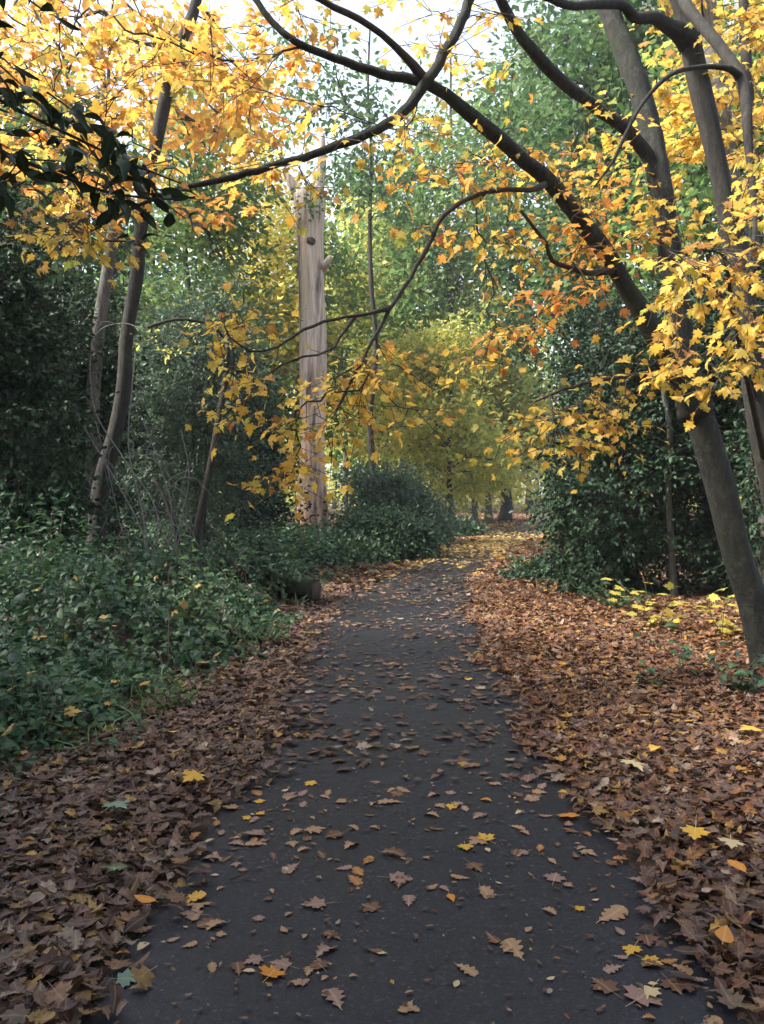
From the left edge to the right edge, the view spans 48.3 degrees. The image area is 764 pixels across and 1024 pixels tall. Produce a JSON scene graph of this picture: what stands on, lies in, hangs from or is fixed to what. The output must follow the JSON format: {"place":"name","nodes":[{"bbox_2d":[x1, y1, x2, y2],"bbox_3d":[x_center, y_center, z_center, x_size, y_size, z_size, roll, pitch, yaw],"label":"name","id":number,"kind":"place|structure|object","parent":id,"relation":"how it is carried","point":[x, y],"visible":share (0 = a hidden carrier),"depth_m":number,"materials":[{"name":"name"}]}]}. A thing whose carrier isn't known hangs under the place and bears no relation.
{"place":"outdoors","nodes":[
{"label":"outdoors","id":0,"kind":"place"},
{"bbox_2d":[0,494,763,1023],"bbox_3d":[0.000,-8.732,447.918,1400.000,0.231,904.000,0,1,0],"label":"ground","id":1,"kind":"structure","parent":0,"point":[632,854],"depth_m":4.01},
{"bbox_2d":[0,513,48,632],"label":"laurel plant","id":2,"kind":"object","parent":1,"relation":"on","point":[14,551],"visible":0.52,"depth_m":8.56,"materials":[{"name":"green plant"}]},
{"bbox_2d":[14,586,89,661],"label":"leafy plant","id":3,"kind":"object","parent":1,"relation":"on","point":[61,612],"visible":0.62,"depth_m":7.21,"materials":[{"name":"green plant"}]},
{"bbox_2d":[0,142,119,608],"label":"evergreen bush","id":4,"kind":"object","parent":1,"relation":"on","point":[17,362],"visible":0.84,"depth_m":10.95,"materials":[{"name":"green plant"}]},
{"bbox_2d":[44,547,114,624],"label":"leafy plant","id":5,"kind":"object","parent":1,"relation":"on","point":[77,590],"visible":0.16,"depth_m":9.87,"materials":[{"name":"green plant"}]},
{"bbox_2d":[0,241,164,578],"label":"evergreen bush","id":6,"kind":"object","parent":1,"relation":"on","point":[110,365],"visible":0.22,"depth_m":14.28,"materials":[{"name":"green plant"}]},
{"bbox_2d":[0,47,180,541],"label":"broad leaved tree","id":7,"kind":"object","parent":1,"relation":"on","point":[87,261],"visible":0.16,"depth_m":19.22,"materials":[{"name":"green plant"}]},
{"bbox_2d":[0,0,209,252],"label":"laurel shrub","id":8,"kind":"object","parent":1,"relation":"on","point":[74,152],"visible":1,"depth_m":2.61,"materials":[{"name":"green plant"}]},
{"bbox_2d":[14,16,208,543],"bbox_3d":[-4.559,-3.747,13.996,3.021,10.159,5.218,-1,1,-22],"label":"tree","id":9,"kind":"object","parent":1,"relation":"on","point":[103,295],"visible":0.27,"depth_m":13.85,"materials":[{"name":"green plant"}]},
{"bbox_2d":[94,634,157,695],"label":"nettle plant","id":10,"kind":"object","parent":1,"relation":"on","point":[135,669],"visible":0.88,"depth_m":6.31,"materials":[{"name":"green plant"}]},
{"bbox_2d":[59,321,213,602],"bbox_3d":[-3.581,-0.675,12.171,2.249,3.992,0.952,0,1,7],"label":"dead shrub","id":11,"kind":"object","parent":1,"relation":"on","point":[137,492],"visible":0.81,"depth_m":12.13,"materials":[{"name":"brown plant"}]},
{"bbox_2d":[0,509,306,801],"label":"bramble canes","id":12,"kind":"object","parent":1,"relation":"on","point":[62,687],"visible":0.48,"depth_m":8.49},
{"bbox_2d":[1,552,293,760],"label":"caught leaves","id":13,"kind":"object","parent":12,"relation":"on","point":[185,605],"visible":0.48,"depth_m":7.14,"materials":[{"name":"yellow plant"}]},
{"bbox_2d":[0,0,319,539],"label":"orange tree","id":14,"kind":"object","parent":1,"relation":"on","point":[201,122],"visible":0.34,"depth_m":20.53,"materials":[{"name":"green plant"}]},
{"bbox_2d":[5,575,322,756],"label":"grass","id":15,"kind":"structure","parent":1,"relation":"on","point":[171,693],"depth_m":6.15,"materials":[{"name":"green plant"}]},
{"bbox_2d":[0,0,333,591],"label":"maple tree","id":16,"kind":"object","parent":1,"relation":"on","point":[156,135],"visible":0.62,"depth_m":12.08,"materials":[{"name":"yellow plant"}]},
{"bbox_2d":[0,480,337,811],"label":"nettle cover","id":17,"kind":"object","parent":1,"relation":"on","point":[72,668],"visible":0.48,"depth_m":7.76,"materials":[{"name":"green plant"}]},
{"bbox_2d":[152,477,185,562],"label":"dark sapling","id":18,"kind":"object","parent":1,"relation":"on","point":[167,505],"visible":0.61,"depth_m":13.47,"materials":[{"name":"brown plant"}]},
{"bbox_2d":[79,296,268,550],"bbox_3d":[-5.272,-1.908,19.887,5.257,6.670,5.191,0,1,0],"label":"evergreen bush","id":19,"kind":"object","parent":1,"relation":"on","point":[123,472],"visible":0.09,"depth_m":19.25,"materials":[{"name":"green plant"}]},
{"bbox_2d":[64,208,297,527],"bbox_3d":[-8.305,-5.422,31.006,10.846,12.823,8.867,-1,2,-31],"label":"broad leaved tree","id":20,"kind":"object","parent":1,"relation":"on","point":[165,269],"visible":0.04,"depth_m":30.42,"materials":[{"name":"green plant"}]},
{"bbox_2d":[0,578,371,1023],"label":"leaf litter","id":21,"kind":"object","parent":1,"relation":"on","point":[60,958],"visible":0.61,"depth_m":4.06,"materials":[{"name":"plant"}]},
{"bbox_2d":[0,650,97,736],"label":"nettle plant","id":22,"kind":"object","parent":21,"relation":"on","point":[68,687],"visible":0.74,"depth_m":5.18,"materials":[{"name":"green plant"}]},
{"bbox_2d":[101,800,128,808],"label":"fallen leaf","id":23,"kind":"object","parent":21,"relation":"on","point":[118,804],"visible":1,"depth_m":4.08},
{"bbox_2d":[134,895,158,902],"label":"fallen leaf","id":24,"kind":"object","parent":21,"relation":"on","point":[144,899],"visible":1,"depth_m":3.13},
{"bbox_2d":[127,667,216,710],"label":"nettle plant","id":25,"kind":"object","parent":21,"relation":"on","point":[189,696],"visible":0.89,"depth_m":6.11,"materials":[{"name":"green plant"}]},
{"bbox_2d":[183,768,205,781],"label":"fallen leaf","id":26,"kind":"object","parent":21,"relation":"on","point":[192,775],"visible":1,"depth_m":4.53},
{"bbox_2d":[171,539,215,624],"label":"nettle plant","id":27,"kind":"object","parent":1,"relation":"on","point":[187,590],"visible":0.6,"depth_m":8.96,"materials":[{"name":"green plant"}]},
{"bbox_2d":[77,63,314,522],"bbox_3d":[-5.900,-5.968,24.793,8.045,14.212,7.880,0,1,0],"label":"broad leaved tree","id":28,"kind":"object","parent":1,"relation":"on","point":[185,239],"visible":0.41,"depth_m":24.37,"materials":[{"name":"green plant"}]},
{"bbox_2d":[118,277,282,562],"bbox_3d":[-2.894,-1.238,14.028,2.518,5.135,2.408,0,1,0],"label":"dark sapling","id":29,"kind":"object","parent":1,"relation":"on","point":[199,519],"visible":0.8,"depth_m":13.93,"materials":[{"name":"brown plant"}]},
{"bbox_2d":[178,553,242,606],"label":"nettle plant","id":30,"kind":"object","parent":1,"relation":"on","point":[209,572],"visible":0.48,"depth_m":10.66,"materials":[{"name":"green plant"}]},
{"bbox_2d":[108,249,313,555],"bbox_3d":[-3.391,-1.656,16.498,4.219,6.819,4.532,0,1,0],"label":"twiggy shrub","id":31,"kind":"object","parent":1,"relation":"on","point":[165,402],"visible":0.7,"depth_m":16.04,"materials":[{"name":"green plant"}]},
{"bbox_2d":[0,509,453,821],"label":"bramble cover","id":32,"kind":"object","parent":1,"relation":"on","point":[192,635],"visible":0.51,"depth_m":8.27,"materials":[{"name":"green plant"}]},
{"bbox_2d":[159,525,308,606],"bbox_3d":[-2.102,0.957,12.278,2.128,1.511,1.772,0,1,0],"label":"ivy bush","id":33,"kind":"object","parent":1,"relation":"on","point":[271,572],"visible":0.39,"depth_m":11.99,"materials":[{"name":"green plant"}]},
{"bbox_2d":[211,614,290,643],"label":"ivy plant","id":34,"kind":"object","parent":1,"relation":"on","point":[261,635],"visible":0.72,"depth_m":8.84,"materials":[{"name":"green plant"}]},
{"bbox_2d":[176,341,336,539],"bbox_3d":[-3.465,-1.813,23.643,4.586,6.332,4.596,0,1,0],"label":"holly bush","id":35,"kind":"object","parent":1,"relation":"on","point":[278,511],"visible":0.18,"depth_m":23.16,"materials":[{"name":"green plant"}]},
{"bbox_2d":[163,122,365,523],"bbox_3d":[-4.853,-7.003,32.701,7.514,15.917,7.297,1,2,33],"label":"yellow tree","id":36,"kind":"object","parent":1,"relation":"on","point":[285,243],"visible":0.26,"depth_m":32.08,"materials":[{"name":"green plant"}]},
{"bbox_2d":[262,539,317,569],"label":"nettle plant","id":37,"kind":"object","parent":1,"relation":"on","point":[288,557],"visible":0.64,"depth_m":14.56,"materials":[{"name":"green plant"}]},
{"bbox_2d":[270,575,320,602],"bbox_3d":[-1.840,1.131,12.694,2.004,0.442,0.488,1,1,23],"label":"fallen log","id":38,"kind":"object","parent":1,"relation":"on","point":[303,587],"visible":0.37,"depth_m":12.21,"materials":[{"name":"wood"}]},
{"bbox_2d":[226,520,401,567],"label":"bramble bush","id":39,"kind":"object","parent":1,"relation":"on","point":[362,551],"visible":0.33,"depth_m":18.55,"materials":[{"name":"green plant"}]},
{"bbox_2d":[232,190,402,526],"bbox_3d":[-3.765,-6.102,35.669,8.120,14.629,9.313,-1,2,-42],"label":"broad leaved tree","id":40,"kind":"object","parent":1,"relation":"on","point":[338,262],"visible":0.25,"depth_m":35.19,"materials":[{"name":"green plant"}]},
{"bbox_2d":[266,133,382,533],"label":"dead tree","id":41,"kind":"object","parent":1,"relation":"on","point":[313,265],"visible":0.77,"depth_m":25.54,"materials":[{"name":"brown wood"}]},
{"bbox_2d":[239,3,429,475],"bbox_3d":[-1.597,-8.381,29.957,6.826,18.794,6.072,0,1,17],"label":"oak tree","id":42,"kind":"object","parent":1,"relation":"on","point":[346,107],"visible":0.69,"depth_m":29.47,"materials":[{"name":"green plant"}]},
{"bbox_2d":[280,175,435,521],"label":"yellow tree","id":43,"kind":"object","parent":1,"relation":"on","point":[360,352],"visible":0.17,"depth_m":40.91,"materials":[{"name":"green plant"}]},
{"bbox_2d":[0,0,763,667],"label":"maple tree","id":44,"kind":"object","parent":1,"relation":"on","point":[646,140],"visible":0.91,"depth_m":6.65,"materials":[{"name":"yellow plant"}]},
{"bbox_2d":[316,490,460,560],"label":"bramble bush","id":45,"kind":"object","parent":1,"relation":"on","point":[411,538],"visible":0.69,"depth_m":20.12,"materials":[{"name":"green plant"}]},
{"bbox_2d":[25,276,752,511],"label":"distant wood","id":46,"kind":"object","parent":1,"relation":"on","point":[527,496],"visible":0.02,"depth_m":73.22,"materials":[{"name":"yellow plant"}]},
{"bbox_2d":[325,157,461,488],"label":"broad leaved tree","id":47,"kind":"object","parent":1,"relation":"on","point":[355,463],"visible":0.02,"depth_m":45.25,"materials":[{"name":"green plant"}]},
{"bbox_2d":[327,452,476,542],"bbox_3d":[0.610,-0.006,27.198,4.616,4.217,4.325,0,1,19],"label":"evergreen bush","id":48,"kind":"object","parent":1,"relation":"on","point":[379,485],"visible":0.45,"depth_m":26.46,"materials":[{"name":"green plant"}]},
{"bbox_2d":[334,303,534,519],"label":"field maple","id":49,"kind":"object","parent":1,"relation":"on","point":[465,440],"visible":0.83,"depth_m":36.01,"materials":[{"name":"yellow plant"}]},
{"bbox_2d":[306,521,564,581],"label":"golden leaf litter","id":50,"kind":"object","parent":1,"relation":"on","point":[495,542],"visible":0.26,"depth_m":24.05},
{"bbox_2d":[328,24,580,518],"bbox_3d":[3.315,-10.702,39.839,11.617,22.987,10.625,1,2,43],"label":"broad leaved tree","id":51,"kind":"object","parent":1,"relation":"on","point":[434,279],"visible":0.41,"depth_m":38.73,"materials":[{"name":"green plant"}]},
{"bbox_2d":[381,297,538,521],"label":"field maple","id":52,"kind":"object","parent":1,"relation":"on","point":[475,512],"visible":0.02,"depth_m":43.46,"materials":[{"name":"yellow plant"}]},
{"bbox_2d":[442,514,504,536],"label":"bramble bush","id":53,"kind":"object","parent":1,"relation":"on","point":[478,530],"visible":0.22,"depth_m":30.84,"materials":[{"name":"green plant"}]},
{"bbox_2d":[420,240,565,521],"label":"beech tree","id":54,"kind":"object","parent":1,"relation":"on","point":[521,376],"visible":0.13,"depth_m":44.57,"materials":[{"name":"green plant"}]},
{"bbox_2d":[426,333,564,520],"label":"field maple","id":55,"kind":"object","parent":1,"relation":"on","point":[506,503],"visible":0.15,"depth_m":45.34,"materials":[{"name":"yellow plant"}]},
{"bbox_2d":[304,511,722,588],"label":"leaf litter","id":56,"kind":"object","parent":1,"relation":"on","point":[376,578],"visible":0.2,"depth_m":18.10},
{"bbox_2d":[430,0,644,526],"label":"broad leaved tree","id":57,"kind":"object","parent":1,"relation":"on","point":[505,264],"visible":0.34,"depth_m":28.40,"materials":[{"name":"green plant"}]},
{"bbox_2d":[496,547,578,580],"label":"ivy bush","id":58,"kind":"object","parent":1,"relation":"on","point":[526,570],"visible":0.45,"depth_m":15.25,"materials":[{"name":"green plant"}]},
{"bbox_2d":[509,271,659,558],"bbox_3d":[4.496,-1.772,17.541,3.563,6.218,3.205,-1,2,-30],"label":"holly bush","id":59,"kind":"object","parent":1,"relation":"on","point":[582,322],"visible":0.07,"depth_m":17.33,"materials":[{"name":"green plant"}]},
{"bbox_2d":[455,546,763,1019],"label":"leaf litter","id":60,"kind":"object","parent":1,"relation":"on","point":[587,631],"visible":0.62,"depth_m":6.47,"materials":[{"name":"plant"}]},
{"bbox_2d":[636,660,675,688],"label":"bramble seedling","id":61,"kind":"object","parent":60,"relation":"on","point":[651,670],"visible":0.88,"depth_m":6.83,"materials":[{"name":"plant"}]},
{"bbox_2d":[600,577,730,628],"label":"maple seedling","id":62,"kind":"object","parent":60,"relation":"on","point":[669,585],"visible":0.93,"depth_m":9.72,"materials":[{"name":"plant"}]},
{"bbox_2d":[634,621,696,677],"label":"bramble seedling","id":63,"kind":"object","parent":60,"relation":"on","point":[686,652],"visible":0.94,"depth_m":7.19,"materials":[{"name":"plant"}]},
{"bbox_2d":[680,820,710,839],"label":"fallen leaf","id":64,"kind":"object","parent":60,"relation":"on","point":[694,832],"visible":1,"depth_m":3.76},
{"bbox_2d":[718,834,745,848],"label":"fallen leaf","id":65,"kind":"object","parent":60,"relation":"on","point":[731,843],"visible":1,"depth_m":3.65,"materials":[{"name":"plant"}]},
{"bbox_2d":[727,860,746,872],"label":"fallen leaf","id":66,"kind":"object","parent":60,"relation":"on","point":[738,865],"visible":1,"depth_m":3.42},
{"bbox_2d":[570,580,653,608],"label":"ivy plant","id":67,"kind":"object","parent":1,"relation":"on","point":[601,595],"visible":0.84,"depth_m":11.18,"materials":[{"name":"green plant"}]},
{"bbox_2d":[491,0,745,530],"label":"broad leaved tree","id":68,"kind":"object","parent":1,"relation":"on","point":[604,66],"visible":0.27,"depth_m":21.25,"materials":[{"name":"green plant"}]},
{"bbox_2d":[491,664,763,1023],"bbox_3d":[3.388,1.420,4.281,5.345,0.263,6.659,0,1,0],"label":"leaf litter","id":69,"kind":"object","parent":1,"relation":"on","point":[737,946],"visible":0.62,"depth_m":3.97,"materials":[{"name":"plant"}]},
{"bbox_2d":[618,753,645,770],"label":"fallen leaf","id":70,"kind":"object","parent":69,"relation":"on","point":[636,764],"visible":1,"depth_m":4.71,"materials":[{"name":"plant"}]},
{"bbox_2d":[715,925,733,943],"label":"fallen leaf","id":71,"kind":"object","parent":69,"relation":"on","point":[724,933],"visible":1,"depth_m":2.91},
{"bbox_2d":[520,295,739,600],"bbox_3d":[3.602,-0.685,12.464,2.982,4.941,3.176,1,2,36],"label":"holly bush","id":72,"kind":"object","parent":1,"relation":"on","point":[602,546],"visible":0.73,"depth_m":12.15,"materials":[{"name":"green plant"}]},
{"bbox_2d":[543,0,763,509],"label":"maple tree","id":73,"kind":"object","parent":1,"relation":"on","point":[688,29],"visible":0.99,"depth_m":6.82,"materials":[{"name":"yellow plant"}]},
{"bbox_2d":[630,291,697,596],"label":"bare sapling","id":74,"kind":"object","parent":1,"relation":"on","point":[671,555],"visible":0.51,"depth_m":11.93,"materials":[{"name":"brown plant"}]},
{"bbox_2d":[587,0,763,542],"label":"broad leaved tree","id":75,"kind":"object","parent":1,"relation":"on","point":[697,179],"visible":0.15,"depth_m":18.28,"materials":[{"name":"green plant"}]},
{"bbox_2d":[591,248,763,596],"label":"holly bush","id":76,"kind":"object","parent":1,"relation":"on","point":[714,315],"visible":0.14,"depth_m":12.54,"materials":[{"name":"green plant"}]},
{"bbox_2d":[615,0,763,584],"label":"maple tree","id":77,"kind":"object","parent":1,"relation":"on","point":[722,96],"visible":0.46,"depth_m":11.25,"materials":[{"name":"yellow plant"}]},
{"bbox_2d":[696,594,742,636],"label":"maple seedling","id":78,"kind":"object","parent":1,"relation":"on","point":[724,619],"visible":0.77,"depth_m":9.39,"materials":[{"name":"plant"}]},
{"bbox_2d":[678,234,763,600],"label":"holly bush","id":79,"kind":"object","parent":1,"relation":"on","point":[739,456],"visible":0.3,"depth_m":11.46,"materials":[{"name":"green plant"}]},
{"bbox_2d":[680,0,763,319],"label":"maple tree","id":80,"kind":"object","parent":1,"relation":"on","point":[745,55],"visible":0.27,"depth_m":12.28,"materials":[{"name":"yellow plant"}]},
{"bbox_2d":[707,641,763,694],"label":"bramble seedling","id":81,"kind":"object","parent":1,"relation":"on","point":[751,686],"visible":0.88,"depth_m":6.59,"materials":[{"name":"plant"}]},
{"bbox_2d":[0,0,763,493],"label":"sky","id":82,"kind":"structure","parent":0,"point":[410,11],"materials":[{"name":"white"}]},
{"bbox_2d":[80,514,747,1023],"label":"path","id":83,"kind":"structure","parent":0,"point":[372,994],"depth_m":3.42,"materials":[{"name":"asphalt"}]},
{"bbox_2d":[115,968,135,987],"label":"fallen leaf","id":84,"kind":"object","parent":83,"relation":"on","point":[124,978],"visible":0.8,"depth_m":2.77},
{"bbox_2d":[182,890,205,902],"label":"fallen leaf","id":85,"kind":"object","parent":83,"relation":"on","point":[196,894],"visible":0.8,"depth_m":3.32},
{"bbox_2d":[229,961,245,974],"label":"fallen leaf","id":86,"kind":"object","parent":83,"relation":"on","point":[238,966],"visible":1,"depth_m":2.81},
{"bbox_2d":[244,954,268,964],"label":"fallen leaf","id":87,"kind":"object","parent":83,"relation":"on","point":[255,959],"visible":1,"depth_m":2.85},
{"bbox_2d":[258,965,284,981],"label":"fallen leaf","id":88,"kind":"object","parent":83,"relation":"on","point":[271,971],"visible":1,"depth_m":2.77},
{"bbox_2d":[270,958,298,970],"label":"fallen leaf","id":89,"kind":"object","parent":83,"relation":"on","point":[284,963],"visible":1,"depth_m":2.82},
{"bbox_2d":[301,896,332,907],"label":"fallen leaf","id":90,"kind":"object","parent":83,"relation":"on","point":[315,902],"visible":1,"depth_m":3.23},
{"bbox_2d":[321,988,345,1009],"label":"fallen leaf","id":91,"kind":"object","parent":83,"relation":"on","point":[334,995],"visible":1,"depth_m":2.63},
{"bbox_2d":[361,901,382,911],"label":"fallen leaf","id":92,"kind":"object","parent":83,"relation":"on","point":[372,906],"visible":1,"depth_m":3.20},
{"bbox_2d":[378,847,405,857],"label":"fallen leaf","id":93,"kind":"object","parent":83,"relation":"on","point":[399,852],"visible":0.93,"depth_m":3.68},
{"bbox_2d":[380,871,413,883],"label":"fallen leaf","id":94,"kind":"object","parent":83,"relation":"on","point":[393,876],"visible":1,"depth_m":3.44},
{"bbox_2d":[95,543,721,1023],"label":"scattered leaves","id":95,"kind":"object","parent":83,"relation":"on","point":[363,747],"visible":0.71,"depth_m":5.76,"materials":[{"name":"brown plant"}]},
{"bbox_2d":[454,962,478,975],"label":"fallen leaf","id":96,"kind":"object","parent":83,"relation":"on","point":[471,971],"visible":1,"depth_m":2.78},
{"bbox_2d":[464,858,483,871],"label":"fallen leaf","id":97,"kind":"object","parent":83,"relation":"on","point":[471,865],"visible":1,"depth_m":3.55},
{"bbox_2d":[479,884,494,898],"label":"fallen leaf","id":98,"kind":"object","parent":83,"relation":"on","point":[484,891],"visible":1,"depth_m":3.31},
{"bbox_2d":[499,938,523,960],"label":"fallen leaf","id":99,"kind":"object","parent":83,"relation":"on","point":[511,942],"visible":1,"depth_m":2.92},
{"bbox_2d":[543,872,564,884],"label":"fallen leaf","id":100,"kind":"object","parent":83,"relation":"on","point":[556,876],"visible":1,"depth_m":3.46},
{"bbox_2d":[591,977,622,998],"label":"fallen leaf","id":101,"kind":"object","parent":83,"relation":"on","point":[608,986],"visible":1,"depth_m":2.70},
{"bbox_2d":[596,905,627,922],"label":"fallen leaf","id":102,"kind":"object","parent":83,"relation":"on","point":[614,912],"visible":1,"depth_m":3.18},
{"bbox_2d":[603,964,622,973],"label":"fallen leaf","id":103,"kind":"object","parent":83,"relation":"on","point":[608,969],"visible":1,"depth_m":2.81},
{"bbox_2d":[622,941,641,955],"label":"fallen leaf","id":104,"kind":"object","parent":83,"relation":"on","point":[630,949],"visible":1,"depth_m":2.93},
{"bbox_2d":[623,984,662,1006],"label":"fallen leaf","id":105,"kind":"object","parent":83,"relation":"on","point":[637,994],"visible":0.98,"depth_m":2.65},
{"bbox_2d":[635,929,658,945],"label":"fallen leaf","id":106,"kind":"object","parent":83,"relation":"on","point":[648,939],"visible":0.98,"depth_m":3.00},
{"bbox_2d":[638,979,661,998],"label":"fallen leaf","id":107,"kind":"object","parent":83,"relation":"on","point":[651,991],"visible":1,"depth_m":2.67,"materials":[{"name":"plant"}]},
{"bbox_2d":[659,971,681,994],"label":"fallen leaf","id":108,"kind":"object","parent":83,"relation":"on","point":[675,986],"visible":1,"depth_m":2.73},
{"bbox_2d":[701,1015,722,1023],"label":"fallen leaf","id":109,"kind":"object","parent":83,"relation":"on","point":[713,1018],"visible":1,"depth_m":2.54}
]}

